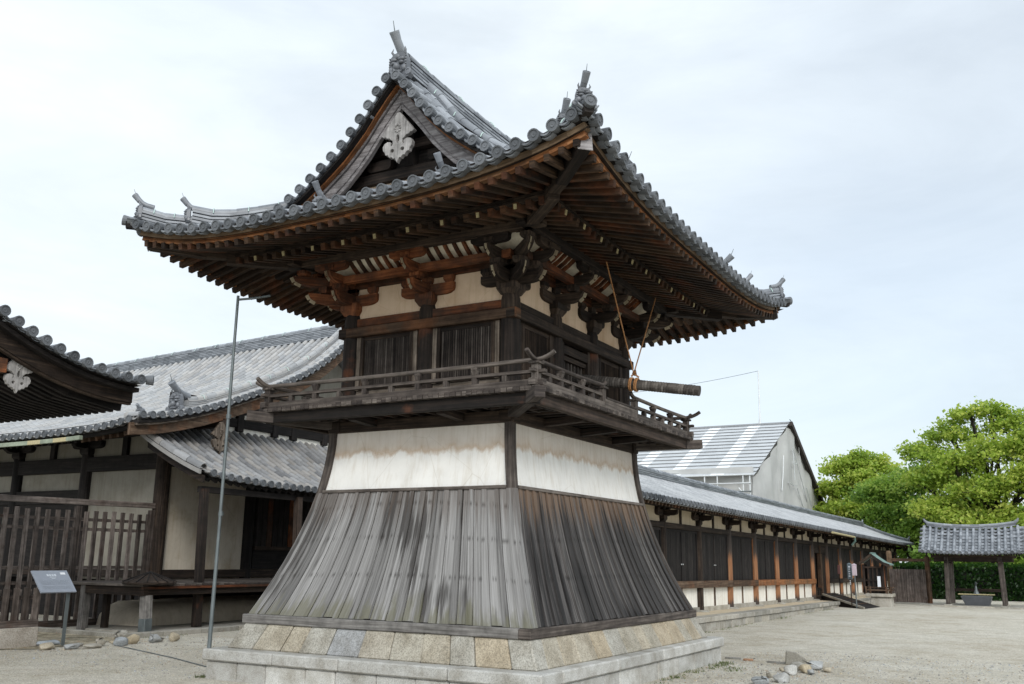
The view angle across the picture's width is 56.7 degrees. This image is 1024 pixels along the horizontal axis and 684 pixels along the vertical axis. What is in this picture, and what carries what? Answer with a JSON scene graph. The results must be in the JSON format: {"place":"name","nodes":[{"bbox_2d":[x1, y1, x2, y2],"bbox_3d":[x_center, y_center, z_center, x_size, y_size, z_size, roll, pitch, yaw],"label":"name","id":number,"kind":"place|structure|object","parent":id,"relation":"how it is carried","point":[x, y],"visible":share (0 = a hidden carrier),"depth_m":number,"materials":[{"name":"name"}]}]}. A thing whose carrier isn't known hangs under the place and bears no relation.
{"place":"outdoors","nodes":[
{"label":"outdoors","id":0,"kind":"place"},
{"bbox_2d":[0,566,1023,683],"bbox_3d":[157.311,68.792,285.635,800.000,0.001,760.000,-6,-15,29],"label":"ground","id":1,"kind":"structure","parent":0,"point":[913,632],"depth_m":17.52,"materials":[{"name":"grey gravel"}]},
{"bbox_2d":[0,587,39,648],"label":"fence","id":2,"kind":"object","parent":1,"relation":"on","point":[15,632],"visible":0.98,"depth_m":16.95,"materials":[{"name":"wood"}]},
{"bbox_2d":[39,642,54,649],"bbox_3d":[-8.132,5.323,16.588,0.196,0.137,0.265,-6,-15,29],"label":"field stone","id":3,"kind":"object","parent":1,"relation":"on","point":[47,646],"visible":0.98,"depth_m":16.54,"materials":[{"name":"beige stone"}]},
{"bbox_2d":[64,643,79,648],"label":"field stone","id":4,"kind":"object","parent":1,"relation":"on","point":[72,646],"visible":1,"depth_m":16.70,"materials":[{"name":"grey stone"}]},
{"bbox_2d":[6,632,142,648],"bbox_3d":[-9.769,5.807,18.614,4.737,0.012,3.254,-6,-15,29],"label":"earth bed","id":5,"kind":"object","parent":1,"relation":"on","point":[71,639],"visible":0.46,"depth_m":18.68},
{"bbox_2d":[36,640,60,645],"bbox_3d":[-8.481,5.508,17.343,0.228,0.104,0.491,-6,-15,29],"label":"field stone","id":6,"kind":"object","parent":5,"relation":"on","point":[54,642],"visible":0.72,"depth_m":17.32,"materials":[{"name":"grey stone"}]},
{"bbox_2d":[31,570,76,645],"bbox_3d":[-8.362,4.833,17.208,0.376,1.335,0.720,-6,-15,29],"label":"information board","id":7,"kind":"object","parent":5,"relation":"on","point":[59,581],"visible":1,"depth_m":17.32,"materials":[{"name":"grey metal"}]},
{"bbox_2d":[114,629,127,637],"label":"field stone","id":8,"kind":"object","parent":5,"relation":"on","point":[118,633],"visible":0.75,"depth_m":18.86,"materials":[{"name":"grey stone"}]},
{"bbox_2d":[0,305,153,422],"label":"temple gate","id":9,"kind":"structure","parent":1,"relation":"on","point":[41,377],"depth_m":15.95,"materials":[{"name":"tile"}]},
{"bbox_2d":[0,494,155,627],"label":"lattice fence","id":10,"kind":"object","parent":1,"relation":"on","point":[76,529],"visible":0.77,"depth_m":21.79,"materials":[{"name":"brown wood"}]},
{"bbox_2d":[82,643,101,648],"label":"field stone","id":11,"kind":"object","parent":1,"relation":"on","point":[92,645],"visible":0.98,"depth_m":16.91,"materials":[{"name":"grey stone"}]},
{"bbox_2d":[95,637,105,644],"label":"field stone","id":12,"kind":"object","parent":1,"relation":"on","point":[101,641],"visible":0.72,"depth_m":17.34,"materials":[{"name":"beige stone"}]},
{"bbox_2d":[113,637,127,645],"bbox_3d":[-7.220,5.547,17.488,0.196,0.227,0.290,-6,-15,29],"label":"field stone","id":13,"kind":"object","parent":1,"relation":"on","point":[121,641],"visible":0.95,"depth_m":17.43,"materials":[{"name":"grey stone"}]},
{"bbox_2d":[127,634,139,643],"bbox_3d":[-7.074,5.656,17.824,0.350,0.328,0.408,11,-16,-37],"label":"field stone","id":14,"kind":"object","parent":1,"relation":"on","point":[133,638],"visible":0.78,"depth_m":17.84,"materials":[{"name":"beige stone"}]},
{"bbox_2d":[38,620,245,637],"bbox_3d":[-5.934,7.301,25.016,3.300,0.150,12.895,-6,-15,29],"label":"kerb strip","id":15,"kind":"object","parent":1,"relation":"on","point":[160,630],"visible":0.25,"depth_m":20.44,"materials":[{"name":"stone"}]},
{"bbox_2d":[148,632,160,642],"bbox_3d":[-6.865,5.671,18.212,0.192,0.230,0.306,-6,-15,29],"label":"field stone","id":16,"kind":"object","parent":1,"relation":"on","point":[154,638],"visible":0.95,"depth_m":18.15,"materials":[{"name":"grey stone"}]},
{"bbox_2d":[118,645,206,666],"bbox_3d":[-5.604,5.154,15.510,0.090,0.014,4.987,11,-16,-38],"label":"ground cable","id":17,"kind":"object","parent":1,"relation":"on","point":[164,655],"visible":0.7,"depth_m":15.71,"materials":[{"name":"grey metal"}]},
{"bbox_2d":[0,325,343,631],"label":"temple hall","id":18,"kind":"structure","parent":1,"relation":"on","point":[160,442],"depth_m":25.38,"materials":[{"name":"tile"}]},
{"bbox_2d":[122,571,176,584],"bbox_3d":[-7.714,5.017,20.223,1.107,0.268,1.107,-6,-15,29],"label":"ribbed lid","id":19,"kind":"object","parent":18,"relation":"on","point":[150,578],"visible":1,"depth_m":19.92,"materials":[{"name":"black wood"}]},
{"bbox_2d":[251,489,314,568],"bbox_3d":[-6.575,5.524,27.899,0.150,2.220,2.750,-6,-15,29],"label":"board door","id":20,"kind":"structure","parent":18,"relation":"in","point":[273,518],"depth_m":27.31,"materials":[{"name":"black wood"}]},
{"bbox_2d":[169,632,179,641],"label":"field stone","id":21,"kind":"object","parent":1,"relation":"on","point":[173,636],"visible":0.93,"depth_m":18.46,"materials":[{"name":"beige stone"}]},
{"bbox_2d":[25,632,825,682],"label":"fallen leaves","id":22,"kind":"object","parent":1,"relation":"on","point":[218,636],"visible":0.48,"depth_m":16.01,"materials":[{"name":"brown plant"}]},
{"bbox_2d":[121,21,792,683],"label":"bell tower","id":23,"kind":"structure","parent":1,"relation":"on","point":[437,251],"depth_m":13.30,"materials":[{"name":"wood"}]},
{"bbox_2d":[207,295,270,647],"bbox_3d":[-3.946,1.769,13.780,0.515,5.138,0.079,5,-13,-16],"label":"metal pole","id":24,"kind":"object","parent":23,"relation":"on","point":[220,515],"visible":0.98,"depth_m":13.66,"materials":[{"name":"grey metal"}]},
{"bbox_2d":[355,331,417,390],"bbox_3d":[-1.861,0.294,14.215,1.120,0.820,0.115,-6,-15,29],"label":"lattice window","id":25,"kind":"structure","parent":23,"relation":"in","point":[397,352],"depth_m":14.20,"materials":[{"name":"brown wood"}]},
{"bbox_2d":[431,320,500,383],"bbox_3d":[-0.643,0.155,13.539,1.120,0.820,0.115,-6,-15,29],"label":"lattice window","id":26,"kind":"structure","parent":23,"relation":"in","point":[476,343],"depth_m":13.53,"materials":[{"name":"brown wood"}]},
{"bbox_2d":[520,322,552,382],"bbox_3d":[0.318,0.317,13.742,0.115,1.020,1.030,-6,-15,29],"label":"lattice window","id":27,"kind":"structure","parent":23,"relation":"in","point":[539,343],"depth_m":13.73,"materials":[{"name":"brown wood"}]},
{"bbox_2d":[562,341,589,395],"bbox_3d":[0.949,0.638,14.846,0.125,1.140,1.030,-6,-15,29],"label":"lattice door","id":28,"kind":"structure","parent":23,"relation":"in","point":[573,358],"depth_m":14.95,"materials":[{"name":"brown wood"}]},
{"bbox_2d":[598,357,622,402],"bbox_3d":[1.609,0.839,15.961,0.115,1.020,1.030,-6,-15,29],"label":"lattice window","id":29,"kind":"structure","parent":23,"relation":"in","point":[606,368],"depth_m":16.07,"materials":[{"name":"brown wood"}]},
{"bbox_2d":[572,262,700,395],"bbox_3d":[1.799,-0.036,14.931,1.763,1.979,1.792,4,-13,-13],"label":"striking log","id":30,"kind":"object","parent":23,"relation":"on","point":[631,383],"visible":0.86,"depth_m":14.45,"materials":[{"name":"brown wood"}]},
{"bbox_2d":[148,609,832,683],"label":"weeds","id":31,"kind":"object","parent":1,"relation":"on","point":[671,677],"visible":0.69,"depth_m":14.94,"materials":[{"name":"green plant"}]},
{"bbox_2d":[725,657,741,659],"bbox_3d":[3.854,5.506,16.532,0.280,0.030,0.060,-6,-15,29],"label":"roof tile piece","id":32,"kind":"object","parent":1,"relation":"on","point":[739,658],"visible":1,"depth_m":16.50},
{"bbox_2d":[751,676,768,683],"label":"field stone","id":33,"kind":"object","parent":1,"relation":"on","point":[760,680],"visible":1,"depth_m":13.11,"materials":[{"name":"grey stone"}]},
{"bbox_2d":[766,672,775,677],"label":"field stone","id":34,"kind":"object","parent":1,"relation":"on","point":[769,674],"visible":0.79,"depth_m":13.96,"materials":[{"name":"beige stone"}]},
{"bbox_2d":[638,465,913,631],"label":"long hall","id":35,"kind":"structure","parent":1,"relation":"on","point":[733,558],"depth_m":30.30,"materials":[{"name":"wood"}]},
{"bbox_2d":[767,661,784,663],"bbox_3d":[4.430,5.367,15.900,0.326,0.035,0.050,-10,-17,39],"label":"stick","id":36,"kind":"object","parent":1,"relation":"on","point":[778,662],"visible":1,"depth_m":15.89,"materials":[{"name":"wood"}]},
{"bbox_2d":[773,672,789,682],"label":"field stone","id":37,"kind":"object","parent":1,"relation":"on","point":[783,677],"visible":1,"depth_m":13.36,"materials":[{"name":"grey stone"}]},
{"bbox_2d":[781,665,796,675],"bbox_3d":[4.214,4.965,14.356,0.241,0.170,0.225,8,-14,-27],"label":"field stone","id":38,"kind":"object","parent":1,"relation":"on","point":[790,669],"visible":0.93,"depth_m":14.28,"materials":[{"name":"grey stone"}]},
{"bbox_2d":[785,651,806,664],"bbox_3d":[4.732,5.245,15.761,0.382,0.218,0.090,-2,-13,12],"label":"stone shard","id":39,"kind":"object","parent":1,"relation":"on","point":[790,657],"visible":0.75,"depth_m":15.73,"materials":[{"name":"grey stone"}]},
{"bbox_2d":[790,661,803,670],"bbox_3d":[4.517,5.112,14.955,0.256,0.150,0.189,-6,-15,29],"label":"field stone","id":40,"kind":"object","parent":1,"relation":"on","point":[797,663],"visible":0.37,"depth_m":14.91,"materials":[{"name":"grey stone"}]},
{"bbox_2d":[798,664,811,672],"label":"field stone","id":41,"kind":"object","parent":1,"relation":"on","point":[803,668],"visible":0.76,"depth_m":14.56,"materials":[{"name":"beige stone"}]},
{"bbox_2d":[807,669,813,674],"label":"field stone","id":42,"kind":"object","parent":1,"relation":"on","point":[810,671],"visible":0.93,"depth_m":14.35,"materials":[{"name":"grey stone"}]},
{"bbox_2d":[802,660,822,669],"bbox_3d":[4.786,5.134,15.104,0.322,0.168,0.314,-6,-15,29],"label":"field stone","id":43,"kind":"object","parent":1,"relation":"on","point":[816,665],"visible":0.77,"depth_m":15.00,"materials":[{"name":"grey stone"}]},
{"bbox_2d":[822,666,831,672],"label":"field stone","id":44,"kind":"object","parent":1,"relation":"on","point":[827,669],"visible":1,"depth_m":14.68,"materials":[{"name":"beige stone"}]},
{"bbox_2d":[837,565,840,594],"bbox_3d":[13.508,9.982,39.106,0.122,1.570,0.122,-6,-15,29],"label":"notice post","id":45,"kind":"object","parent":1,"relation":"on","point":[838,569],"visible":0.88,"depth_m":39.16,"materials":[{"name":"brown wood"}]},
{"bbox_2d":[847,563,852,607],"bbox_3d":[12.763,9.172,35.775,0.170,1.650,0.170,-6,-15,29],"label":"notice post","id":46,"kind":"object","parent":1,"relation":"on","point":[849,570],"visible":0.99,"depth_m":35.80,"materials":[{"name":"grey metal"}]},
{"bbox_2d":[822,593,878,608],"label":"ramp","id":47,"kind":"structure","parent":1,"relation":"on","point":[845,601],"depth_m":36.73,"materials":[{"name":"black wood"}]},
{"bbox_2d":[852,564,856,608],"bbox_3d":[12.827,9.111,35.457,0.170,1.630,0.170,-6,-15,29],"label":"notice post","id":48,"kind":"object","parent":1,"relation":"on","point":[854,570],"visible":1,"depth_m":35.50,"materials":[{"name":"grey metal"}]},
{"bbox_2d":[812,446,906,528],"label":"tree","id":49,"kind":"object","parent":1,"relation":"on","point":[852,468],"visible":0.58,"depth_m":70.10,"materials":[{"name":"green plant"}]},
{"bbox_2d":[854,552,895,606],"bbox_3d":[14.429,9.460,37.766,1.360,2.115,1.130,-6,-15,29],"label":"shrine","id":50,"kind":"object","parent":1,"relation":"on","point":[881,596],"visible":0.98,"depth_m":37.45,"materials":[{"name":"wood"}]},
{"bbox_2d":[877,576,880,586],"bbox_3d":[14.460,9.444,37.389,0.120,0.420,0.015,-6,-15,29],"label":"paper notice","id":51,"kind":"object","parent":50,"relation":"attached to","point":[879,581],"visible":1,"depth_m":37.38,"materials":[{"name":"white paper"}]},
{"bbox_2d":[843,460,972,562],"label":"tree","id":52,"kind":"object","parent":1,"relation":"on","point":[884,489],"visible":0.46,"depth_m":60.09,"materials":[{"name":"green plant"}]},
{"bbox_2d":[886,551,932,602],"bbox_3d":[16.831,9.961,40.200,1.770,2.180,0.320,-6,-15,29],"label":"board fence","id":53,"kind":"object","parent":1,"relation":"on","point":[908,585],"visible":0.84,"depth_m":39.99,"materials":[{"name":"brown wood"}]},
{"bbox_2d":[885,517,971,563],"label":"tree","id":54,"kind":"object","parent":1,"relation":"on","point":[901,551],"visible":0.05,"depth_m":60.40,"materials":[{"name":"green plant"}]},
{"bbox_2d":[899,541,983,567],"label":"tree","id":55,"kind":"object","parent":1,"relation":"on","point":[914,555],"visible":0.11,"depth_m":51.70,"materials":[{"name":"green plant"}]},
{"bbox_2d":[893,396,1023,562],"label":"tree","id":56,"kind":"object","parent":1,"relation":"on","point":[987,488],"visible":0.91,"depth_m":52.29,"materials":[{"name":"green plant"}]},
{"bbox_2d":[893,561,1023,601],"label":"hedge","id":57,"kind":"object","parent":1,"relation":"on","point":[982,575],"visible":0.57,"depth_m":44.99,"materials":[{"name":"green plant"}]},
{"bbox_2d":[920,602,1023,608],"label":"pavilion paving","id":58,"kind":"structure","parent":1,"relation":"on","point":[971,606],"depth_m":37.74,"materials":[{"name":"stone"}]},
{"bbox_2d":[918,518,1023,606],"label":"water pavilion","id":59,"kind":"structure","parent":58,"relation":"on","point":[985,543],"depth_m":38.35,"materials":[{"name":"grey tile"}]},
{"bbox_2d":[960,595,992,605],"bbox_3d":[18.776,10.461,38.321,1.121,0.420,0.943,-6,-15,29],"label":"water basin","id":60,"kind":"object","parent":58,"relation":"on","point":[973,600],"visible":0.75,"depth_m":37.98,"materials":[{"name":"stone"}]},
{"bbox_2d":[958,593,994,595],"bbox_3d":[18.771,10.204,38.365,1.330,0.044,0.424,-6,-15,29],"label":"ladle rack","id":61,"kind":"object","parent":60,"relation":"on","point":[976,594],"visible":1,"depth_m":38.20,"materials":[{"name":"beige wood"}]},
{"bbox_2d":[974,582,978,595],"bbox_3d":[18.703,9.949,38.285,0.228,0.560,0.526,-6,-15,29],"label":"water spout","id":62,"kind":"object","parent":60,"relation":"on","point":[976,591],"visible":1,"depth_m":38.32,"materials":[{"name":"grey metal"}]},
{"bbox_2d":[995,554,1023,564],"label":"tree","id":63,"kind":"object","parent":1,"relation":"on","point":[1020,559],"visible":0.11,"depth_m":48.67,"materials":[{"name":"green plant"}]},
{"bbox_2d":[1001,416,1023,525],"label":"tree","id":64,"kind":"object","parent":1,"relation":"on","point":[1020,463],"visible":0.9,"depth_m":50.13,"materials":[{"name":"green plant"}]},
{"bbox_2d":[0,0,1023,562],"label":"sky","id":65,"kind":"structure","parent":0,"point":[867,156],"materials":[{"name":"white"}]},
{"bbox_2d":[637,419,823,509],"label":"wrapped building","id":66,"kind":"structure","parent":0,"point":[770,461],"depth_m":63.92,"materials":[{"name":"white paint"}]},
{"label":"mast","id":67,"kind":"object","parent":66,"relation":"on","visible":0},
{"bbox_2d":[633,371,755,392],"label":"cable","id":68,"kind":"object","parent":67,"relation":"attached to","point":[705,381],"visible":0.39,"depth_m":69.08,"materials":[{"name":"metal"}]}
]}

